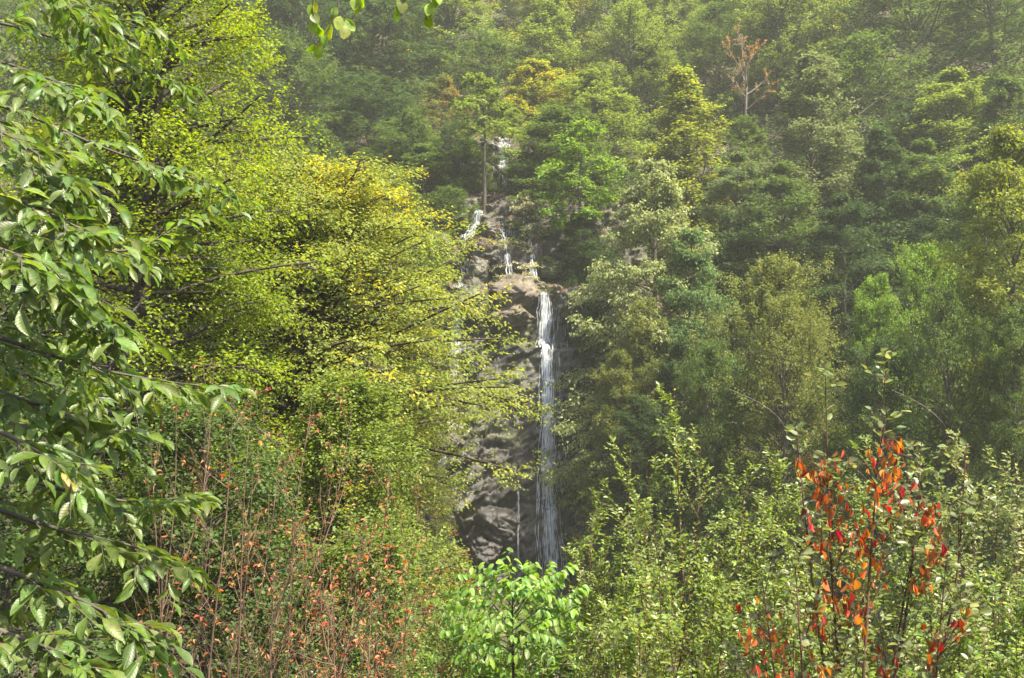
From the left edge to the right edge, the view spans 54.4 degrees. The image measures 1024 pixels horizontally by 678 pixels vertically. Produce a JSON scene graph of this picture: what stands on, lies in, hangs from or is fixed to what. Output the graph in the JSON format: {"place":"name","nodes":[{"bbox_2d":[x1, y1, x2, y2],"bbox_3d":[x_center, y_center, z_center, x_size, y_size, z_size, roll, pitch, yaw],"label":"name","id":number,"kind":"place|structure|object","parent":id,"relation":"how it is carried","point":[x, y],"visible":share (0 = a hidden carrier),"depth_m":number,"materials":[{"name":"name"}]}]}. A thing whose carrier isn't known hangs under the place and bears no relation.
{"place":"outdoors","nodes":[
{"label":"outdoors","id":0,"kind":"place"},
{"bbox_2d":[359,137,652,596],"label":"cliff","id":1,"kind":"structure","parent":0,"point":[542,526],"depth_m":56.03,"materials":[{"name":"grey stone"}]},
{"bbox_2d":[411,183,484,282],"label":"tree","id":2,"kind":"object","parent":1,"relation":"on","point":[448,193],"visible":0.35,"depth_m":62.58,"materials":[{"name":"green plant"}]},
{"bbox_2d":[428,117,473,192],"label":"tree","id":3,"kind":"object","parent":1,"relation":"on","point":[451,136],"visible":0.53,"depth_m":68.54,"materials":[{"name":"green plant"}]},
{"bbox_2d":[450,72,521,213],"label":"tree","id":4,"kind":"object","parent":1,"relation":"on","point":[469,102],"visible":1,"depth_m":64.78,"materials":[{"name":"green plant"}]},
{"bbox_2d":[473,505,520,546],"bbox_3d":[-0.875,10.041,53.452,2.455,2.220,2.937,1,-2,-17],"label":"boulder","id":5,"kind":"object","parent":1,"relation":"on","point":[497,525],"visible":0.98,"depth_m":52.52,"materials":[{"name":"grey stone"}]},
{"bbox_2d":[486,274,540,309],"bbox_3d":[0.032,-2.702,58.743,3.317,2.315,3.071,0,-2,0],"label":"boulder","id":6,"kind":"object","parent":1,"relation":"on","point":[526,293],"visible":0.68,"depth_m":57.76,"materials":[{"name":"grey stone"}]},
{"bbox_2d":[489,189,555,281],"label":"tree","id":7,"kind":"object","parent":1,"relation":"on","point":[525,203],"visible":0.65,"depth_m":61.17,"materials":[{"name":"green plant"}]},
{"bbox_2d":[541,210,620,294],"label":"tree","id":8,"kind":"object","parent":1,"relation":"on","point":[584,228],"visible":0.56,"depth_m":60.01,"materials":[{"name":"green plant"}]},
{"bbox_2d":[533,115,629,280],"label":"tree","id":9,"kind":"object","parent":1,"relation":"on","point":[567,145],"visible":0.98,"depth_m":60.25,"materials":[{"name":"green plant"}]},
{"bbox_2d":[551,300,615,517],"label":"tree","id":10,"kind":"object","parent":1,"relation":"on","point":[592,311],"visible":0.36,"depth_m":55.05,"materials":[{"name":"green plant"}]},
{"bbox_2d":[376,136,646,545],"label":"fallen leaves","id":11,"kind":"object","parent":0,"point":[564,289],"depth_m":62.46,"materials":[{"name":"plant"}]},
{"bbox_2d":[0,0,1023,677],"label":"ground","id":12,"kind":"structure","parent":0,"point":[762,112],"depth_m":85.08,"materials":[{"name":"green plant"}]},
{"bbox_2d":[0,6,130,337],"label":"tree","id":13,"kind":"object","parent":12,"relation":"on","point":[41,25],"visible":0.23,"depth_m":58.85,"materials":[{"name":"green plant"}]},
{"bbox_2d":[0,272,148,677],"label":"tree","id":14,"kind":"object","parent":12,"relation":"on","point":[7,582],"visible":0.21,"depth_m":11.76,"materials":[{"name":"green plant"}]},
{"bbox_2d":[0,0,263,677],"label":"chestnut tree","id":15,"kind":"object","parent":12,"relation":"on","point":[73,298],"visible":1,"depth_m":3.99,"materials":[{"name":"green plant"}]},
{"bbox_2d":[0,64,333,677],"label":"tree","id":16,"kind":"object","parent":12,"relation":"on","point":[129,97],"visible":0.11,"depth_m":17.02,"materials":[{"name":"green plant"}]},
{"bbox_2d":[0,0,349,677],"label":"tree","id":17,"kind":"object","parent":12,"relation":"on","point":[141,306],"visible":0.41,"depth_m":14.96,"materials":[{"name":"green plant"}]},
{"bbox_2d":[16,383,356,677],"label":"bush","id":18,"kind":"object","parent":12,"relation":"on","point":[187,426],"visible":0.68,"depth_m":12.70,"materials":[{"name":"green plant"}]},
{"bbox_2d":[125,344,274,677],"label":"bare shrub","id":19,"kind":"object","parent":12,"relation":"on","point":[161,608],"visible":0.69,"depth_m":7.22,"materials":[{"name":"brown plant"}]},
{"bbox_2d":[220,0,353,149],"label":"tree","id":20,"kind":"object","parent":12,"relation":"on","point":[299,6],"visible":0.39,"depth_m":83.93,"materials":[{"name":"green plant"}]},
{"bbox_2d":[198,20,381,179],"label":"tree","id":21,"kind":"object","parent":12,"relation":"on","point":[289,50],"visible":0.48,"depth_m":76.13,"materials":[{"name":"green plant"}]},
{"bbox_2d":[24,128,556,677],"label":"tree","id":22,"kind":"object","parent":12,"relation":"on","point":[344,210],"visible":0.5,"depth_m":19.48,"materials":[{"name":"green plant"}]},
{"bbox_2d":[177,388,439,677],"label":"bare shrub","id":23,"kind":"object","parent":12,"relation":"on","point":[249,642],"visible":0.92,"depth_m":7.77,"materials":[{"name":"brown plant"}]},
{"bbox_2d":[210,584,418,677],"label":"shrub","id":24,"kind":"object","parent":12,"relation":"on","point":[279,663],"visible":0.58,"depth_m":8.41,"materials":[{"name":"green plant"}]},
{"bbox_2d":[279,115,353,237],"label":"tree","id":25,"kind":"object","parent":12,"relation":"on","point":[312,145],"visible":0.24,"depth_m":70.00,"materials":[{"name":"green plant"}]},
{"bbox_2d":[213,358,488,677],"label":"tree","id":26,"kind":"object","parent":12,"relation":"on","point":[368,406],"visible":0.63,"depth_m":15.41,"materials":[{"name":"green plant"}]},
{"bbox_2d":[256,506,445,677],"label":"tree","id":27,"kind":"object","parent":12,"relation":"on","point":[338,555],"visible":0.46,"depth_m":13.21,"materials":[{"name":"green plant"}]},
{"bbox_2d":[287,72,445,175],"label":"tree","id":28,"kind":"object","parent":12,"relation":"on","point":[385,91],"visible":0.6,"depth_m":78.64,"materials":[{"name":"green plant"}]},
{"bbox_2d":[285,528,457,677],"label":"bare shrub","id":29,"kind":"object","parent":12,"relation":"on","point":[363,636],"visible":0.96,"depth_m":7.13,"materials":[{"name":"brown plant"}]},
{"bbox_2d":[306,0,441,58],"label":"young tree","id":30,"kind":"object","parent":12,"relation":"on","point":[345,27],"visible":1,"depth_m":3.40,"materials":[{"name":"green plant"}]},
{"bbox_2d":[243,0,505,121],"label":"tree","id":31,"kind":"object","parent":12,"relation":"on","point":[416,4],"visible":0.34,"depth_m":90.00,"materials":[{"name":"green plant"}]},
{"bbox_2d":[338,0,435,120],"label":"tree","id":32,"kind":"object","parent":12,"relation":"on","point":[397,32],"visible":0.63,"depth_m":88.14,"materials":[{"name":"green plant"}]},
{"bbox_2d":[346,119,447,181],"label":"tree","id":33,"kind":"object","parent":12,"relation":"on","point":[377,146],"visible":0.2,"depth_m":72.86,"materials":[{"name":"green plant"}]},
{"bbox_2d":[382,103,447,195],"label":"tree","id":34,"kind":"object","parent":12,"relation":"on","point":[413,122],"visible":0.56,"depth_m":69.02,"materials":[{"name":"green plant"}]},
{"bbox_2d":[356,142,486,243],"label":"tree","id":35,"kind":"object","parent":12,"relation":"on","point":[426,153],"visible":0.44,"depth_m":65.75,"materials":[{"name":"green plant"}]},
{"bbox_2d":[401,412,458,605],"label":"tree","id":36,"kind":"object","parent":12,"relation":"on","point":[439,523],"visible":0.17,"depth_m":50.43,"materials":[{"name":"green plant"}]},
{"bbox_2d":[398,73,473,147],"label":"tree","id":37,"kind":"object","parent":12,"relation":"on","point":[443,81],"visible":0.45,"depth_m":78.31,"materials":[{"name":"green plant"}]},
{"bbox_2d":[412,543,483,677],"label":"tree","id":38,"kind":"object","parent":12,"relation":"on","point":[441,573],"visible":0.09,"depth_m":23.84,"materials":[{"name":"green plant"}]},
{"bbox_2d":[401,0,516,99],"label":"tree","id":39,"kind":"object","parent":12,"relation":"on","point":[469,19],"visible":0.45,"depth_m":95.77,"materials":[{"name":"green plant"}]},
{"bbox_2d":[434,135,501,194],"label":"tree","id":40,"kind":"object","parent":12,"relation":"on","point":[474,167],"visible":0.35,"depth_m":67.82,"materials":[{"name":"green plant"}]},
{"bbox_2d":[436,26,546,126],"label":"tree","id":41,"kind":"object","parent":12,"relation":"on","point":[487,44],"visible":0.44,"depth_m":87.94,"materials":[{"name":"green plant"}]},
{"bbox_2d":[403,601,581,677],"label":"shrub","id":42,"kind":"object","parent":12,"relation":"on","point":[443,608],"visible":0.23,"depth_m":8.44,"materials":[{"name":"green plant"}]},
{"bbox_2d":[426,547,590,677],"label":"sapling","id":43,"kind":"object","parent":12,"relation":"on","point":[525,594],"visible":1,"depth_m":6.80,"materials":[{"name":"green plant"}]},
{"bbox_2d":[424,568,596,677],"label":"shrub","id":44,"kind":"object","parent":12,"relation":"on","point":[522,670],"visible":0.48,"depth_m":7.66,"materials":[{"name":"green plant"}]},
{"bbox_2d":[0,0,1023,657],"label":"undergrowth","id":45,"kind":"object","parent":12,"relation":"on","point":[610,152],"visible":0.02,"depth_m":85.15,"materials":[{"name":"green plant"}]},
{"bbox_2d":[487,57,585,135],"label":"tree","id":46,"kind":"object","parent":12,"relation":"on","point":[534,67],"visible":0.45,"depth_m":83.65,"materials":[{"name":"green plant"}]},
{"bbox_2d":[475,0,617,83],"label":"tree","id":47,"kind":"object","parent":12,"relation":"on","point":[525,8],"visible":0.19,"depth_m":99.09,"materials":[{"name":"green plant"}]},
{"bbox_2d":[487,0,618,123],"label":"tree","id":48,"kind":"object","parent":12,"relation":"on","point":[552,14],"visible":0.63,"depth_m":87.69,"materials":[{"name":"green plant"}]},
{"bbox_2d":[493,104,630,207],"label":"tree","id":49,"kind":"object","parent":12,"relation":"on","point":[543,121],"visible":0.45,"depth_m":66.96,"materials":[{"name":"green plant"}]},
{"bbox_2d":[540,0,624,80],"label":"tree","id":50,"kind":"object","parent":12,"relation":"on","point":[590,15],"visible":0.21,"depth_m":100.37,"materials":[{"name":"green plant"}]},
{"bbox_2d":[556,235,631,287],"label":"tree","id":51,"kind":"object","parent":12,"relation":"on","point":[592,255],"visible":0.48,"depth_m":59.33,"materials":[{"name":"green plant"}]},
{"bbox_2d":[534,66,674,169],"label":"tree","id":52,"kind":"object","parent":12,"relation":"on","point":[594,83],"visible":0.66,"depth_m":79.30,"materials":[{"name":"green plant"}]},
{"bbox_2d":[551,435,671,677],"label":"shrub","id":53,"kind":"object","parent":12,"relation":"on","point":[588,608],"visible":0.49,"depth_m":8.45,"materials":[{"name":"green plant"}]},
{"bbox_2d":[561,349,671,620],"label":"tree","id":54,"kind":"object","parent":12,"relation":"on","point":[621,359],"visible":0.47,"depth_m":48.90,"materials":[{"name":"green plant"}]},
{"bbox_2d":[560,0,688,70],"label":"tree","id":55,"kind":"object","parent":12,"relation":"on","point":[607,4],"visible":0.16,"depth_m":101.28,"materials":[{"name":"green plant"}]},
{"bbox_2d":[584,394,689,628],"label":"tree","id":56,"kind":"object","parent":12,"relation":"on","point":[638,405],"visible":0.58,"depth_m":46.40,"materials":[{"name":"green plant"}]},
{"bbox_2d":[580,295,694,605],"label":"tree","id":57,"kind":"object","parent":12,"relation":"on","point":[641,307],"visible":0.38,"depth_m":49.48,"materials":[{"name":"green plant"}]},
{"bbox_2d":[574,0,702,133],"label":"tree","id":58,"kind":"object","parent":12,"relation":"on","point":[630,16],"visible":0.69,"depth_m":87.72,"materials":[{"name":"green plant"}]},
{"bbox_2d":[522,153,774,580],"bbox_3d":[7.680,2.091,53.615,12.867,24.212,12.526,1,-2,-30],"label":"tree","id":59,"kind":"object","parent":12,"relation":"on","point":[651,217],"visible":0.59,"depth_m":53.00,"materials":[{"name":"green plant"}]},
{"bbox_2d":[619,42,688,152],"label":"tree","id":60,"kind":"object","parent":12,"relation":"on","point":[655,62],"visible":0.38,"depth_m":87.47,"materials":[{"name":"green plant"}]},
{"bbox_2d":[564,550,750,677],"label":"shrub","id":61,"kind":"object","parent":12,"relation":"on","point":[617,656],"visible":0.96,"depth_m":6.24,"materials":[{"name":"green plant"}]},
{"bbox_2d":[620,0,713,76],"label":"tree","id":62,"kind":"object","parent":12,"relation":"on","point":[663,5],"visible":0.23,"depth_m":99.83,"materials":[{"name":"green plant"}]},
{"bbox_2d":[614,338,723,606],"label":"tree","id":63,"kind":"object","parent":12,"relation":"on","point":[681,347],"visible":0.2,"depth_m":48.34,"materials":[{"name":"green plant"}]},
{"bbox_2d":[595,224,758,598],"bbox_3d":[9.114,4.236,51.344,9.008,20.407,8.769,-1,-2,36],"label":"tree","id":64,"kind":"object","parent":12,"relation":"on","point":[690,260],"visible":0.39,"depth_m":50.80,"materials":[{"name":"green plant"}]},
{"bbox_2d":[589,381,803,677],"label":"shrub","id":65,"kind":"object","parent":12,"relation":"on","point":[634,562],"visible":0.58,"depth_m":7.51,"materials":[{"name":"green plant"}]},
{"bbox_2d":[635,63,763,259],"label":"tree","id":66,"kind":"object","parent":12,"relation":"on","point":[683,101],"visible":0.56,"depth_m":69.00,"materials":[{"name":"green plant"}]},
{"bbox_2d":[657,4,763,103],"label":"tree","id":67,"kind":"object","parent":12,"relation":"on","point":[684,38],"visible":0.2,"depth_m":92.24,"materials":[{"name":"green plant"}]},
{"bbox_2d":[630,335,796,643],"bbox_3d":[9.146,7.301,43.781,6.557,14.946,5.858,1,-2,-31],"label":"tree","id":68,"kind":"object","parent":12,"relation":"on","point":[710,356],"visible":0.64,"depth_m":43.37,"materials":[{"name":"green plant"}]},
{"bbox_2d":[665,0,766,125],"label":"tree","id":69,"kind":"object","parent":12,"relation":"on","point":[719,10],"visible":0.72,"depth_m":88.12,"materials":[{"name":"green plant"}]},
{"bbox_2d":[675,241,771,369],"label":"tree","id":70,"kind":"object","parent":12,"relation":"on","point":[730,258],"visible":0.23,"depth_m":59.58,"materials":[{"name":"green plant"}]},
{"bbox_2d":[676,210,790,351],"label":"tree","id":71,"kind":"object","parent":12,"relation":"on","point":[731,236],"visible":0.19,"depth_m":60.10,"materials":[{"name":"green plant"}]},
{"bbox_2d":[668,422,800,614],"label":"tree","id":72,"kind":"object","parent":12,"relation":"on","point":[752,481],"visible":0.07,"depth_m":46.88,"materials":[{"name":"green plant"}]},
{"bbox_2d":[692,112,780,231],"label":"tree","id":73,"kind":"object","parent":12,"relation":"on","point":[745,130],"visible":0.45,"depth_m":73.84,"materials":[{"name":"green plant"}]},
{"bbox_2d":[682,150,800,335],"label":"tree","id":74,"kind":"object","parent":12,"relation":"on","point":[728,179],"visible":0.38,"depth_m":62.76,"materials":[{"name":"green plant"}]},
{"bbox_2d":[721,18,778,158],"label":"dead tree","id":75,"kind":"object","parent":12,"relation":"on","point":[741,46],"visible":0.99,"depth_m":75.72,"materials":[{"name":"brown plant"}]},
{"bbox_2d":[664,248,890,634],"bbox_3d":[12.125,5.042,45.678,10.256,18.469,9.412,-1,-2,28],"label":"tree","id":76,"kind":"object","parent":12,"relation":"on","point":[773,272],"visible":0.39,"depth_m":45.40,"materials":[{"name":"green plant"}]},
{"bbox_2d":[698,0,866,116],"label":"tree","id":77,"kind":"object","parent":12,"relation":"on","point":[778,55],"visible":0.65,"depth_m":87.03,"materials":[{"name":"green plant"}]},
{"bbox_2d":[709,160,859,382],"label":"tree","id":78,"kind":"object","parent":12,"relation":"on","point":[781,187],"visible":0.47,"depth_m":58.60,"materials":[{"name":"green plant"}]},
{"bbox_2d":[694,287,881,664],"bbox_3d":[11.096,6.242,41.951,7.198,16.954,6.430,0,-2,-10],"label":"tree","id":79,"kind":"object","parent":12,"relation":"on","point":[783,314],"visible":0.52,"depth_m":41.66,"materials":[{"name":"green plant"}]},
{"bbox_2d":[712,448,884,676],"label":"shrub","id":80,"kind":"object","parent":12,"relation":"on","point":[771,522],"visible":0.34,"depth_m":7.74,"materials":[{"name":"green plant"}]},
{"bbox_2d":[728,0,892,109],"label":"tree","id":81,"kind":"object","parent":12,"relation":"on","point":[818,16],"visible":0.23,"depth_m":89.13,"materials":[{"name":"green plant"}]},
{"bbox_2d":[748,50,876,294],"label":"tree","id":82,"kind":"object","parent":12,"relation":"on","point":[812,68],"visible":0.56,"depth_m":66.34,"materials":[{"name":"green plant"}]},
{"bbox_2d":[712,566,934,677],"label":"shrub","id":83,"kind":"object","parent":12,"relation":"on","point":[774,583],"visible":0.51,"depth_m":5.92,"materials":[{"name":"green plant"}]},
{"bbox_2d":[786,191,917,409],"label":"tree","id":84,"kind":"object","parent":12,"relation":"on","point":[834,236],"visible":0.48,"depth_m":56.50,"materials":[{"name":"green plant"}]},
{"bbox_2d":[718,345,996,677],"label":"shrub","id":85,"kind":"object","parent":12,"relation":"on","point":[811,607],"visible":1,"depth_m":4.96,"materials":[{"name":"green plant"}]},
{"bbox_2d":[769,26,947,194],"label":"tree","id":86,"kind":"object","parent":12,"relation":"on","point":[857,49],"visible":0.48,"depth_m":75.15,"materials":[{"name":"green plant"}]},
{"bbox_2d":[812,0,909,107],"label":"tree","id":87,"kind":"object","parent":12,"relation":"on","point":[867,25],"visible":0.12,"depth_m":87.83,"materials":[{"name":"green plant"}]},
{"bbox_2d":[789,334,937,666],"bbox_3d":[14.772,7.059,40.140,5.858,14.536,6.557,0,-2,-11],"label":"tree","id":88,"kind":"object","parent":12,"relation":"on","point":[868,381],"visible":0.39,"depth_m":39.52,"materials":[{"name":"green plant"}]},
{"bbox_2d":[821,271,925,587],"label":"tree","id":89,"kind":"object","parent":12,"relation":"on","point":[879,285],"visible":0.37,"depth_m":45.67,"materials":[{"name":"green plant"}]},
{"bbox_2d":[819,193,929,337],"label":"tree","id":90,"kind":"object","parent":12,"relation":"on","point":[879,219],"visible":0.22,"depth_m":59.84,"materials":[{"name":"green plant"}]},
{"bbox_2d":[825,434,975,677],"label":"shrub","id":91,"kind":"object","parent":12,"relation":"on","point":[886,601],"visible":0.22,"depth_m":8.11,"materials":[{"name":"green plant"}]},
{"bbox_2d":[832,124,974,340],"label":"tree","id":92,"kind":"object","parent":12,"relation":"on","point":[879,147],"visible":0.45,"depth_m":60.85,"materials":[{"name":"green plant"}]},
{"bbox_2d":[862,97,957,218],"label":"tree","id":93,"kind":"object","parent":12,"relation":"on","point":[905,116],"visible":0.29,"depth_m":69.70,"materials":[{"name":"green plant"}]},
{"bbox_2d":[802,0,1023,135],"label":"tree","id":94,"kind":"object","parent":12,"relation":"on","point":[908,8],"visible":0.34,"depth_m":83.82,"materials":[{"name":"green plant"}]},
{"bbox_2d":[827,137,1010,339],"bbox_3d":[24.998,-5.509,61.746,11.213,14.372,11.478,1,-2,-22],"label":"tree","id":95,"kind":"object","parent":12,"relation":"on","point":[923,164],"visible":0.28,"depth_m":61.12,"materials":[{"name":"green plant"}]},
{"bbox_2d":[847,237,1008,567],"bbox_3d":[19.789,3.762,46.733,7.374,17.222,6.767,2,-3,-44],"label":"tree","id":96,"kind":"object","parent":12,"relation":"on","point":[923,263],"visible":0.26,"depth_m":46.68,"materials":[{"name":"green plant"}]},
{"bbox_2d":[881,194,990,328],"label":"tree","id":97,"kind":"object","parent":12,"relation":"on","point":[945,216],"visible":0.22,"depth_m":60.36,"materials":[{"name":"green plant"}]},
{"bbox_2d":[865,277,1023,674],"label":"tree","id":98,"kind":"object","parent":12,"relation":"on","point":[946,307],"visible":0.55,"depth_m":37.67,"materials":[{"name":"green plant"}]},
{"bbox_2d":[883,67,1022,255],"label":"tree","id":99,"kind":"object","parent":12,"relation":"on","point":[942,98],"visible":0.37,"depth_m":68.09,"materials":[{"name":"green plant"}]},
{"bbox_2d":[885,554,1023,677],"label":"shrub","id":100,"kind":"object","parent":12,"relation":"on","point":[1001,668],"visible":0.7,"depth_m":6.09,"materials":[{"name":"green plant"}]},
{"bbox_2d":[887,121,1023,674],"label":"tree","id":101,"kind":"object","parent":12,"relation":"on","point":[1005,146],"visible":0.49,"depth_m":38.40,"materials":[{"name":"green plant"}]},
{"bbox_2d":[894,428,1023,677],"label":"shrub","id":102,"kind":"object","parent":12,"relation":"on","point":[1017,574],"visible":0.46,"depth_m":7.17,"materials":[{"name":"green plant"}]},
{"bbox_2d":[897,167,1023,384],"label":"tree","id":103,"kind":"object","parent":12,"relation":"on","point":[960,218],"visible":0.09,"depth_m":56.04,"materials":[{"name":"green plant"}]},
{"bbox_2d":[908,0,1023,135],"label":"tree","id":104,"kind":"object","parent":12,"relation":"on","point":[1013,28],"visible":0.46,"depth_m":79.53,"materials":[{"name":"green plant"}]},
{"bbox_2d":[944,301,1023,672],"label":"tree","id":105,"kind":"object","parent":12,"relation":"on","point":[1013,320],"visible":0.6,"depth_m":35.82,"materials":[{"name":"green plant"}]},
{"bbox_2d":[946,73,1023,240],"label":"tree","id":106,"kind":"object","parent":12,"relation":"on","point":[1006,89],"visible":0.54,"depth_m":66.07,"materials":[{"name":"green plant"}]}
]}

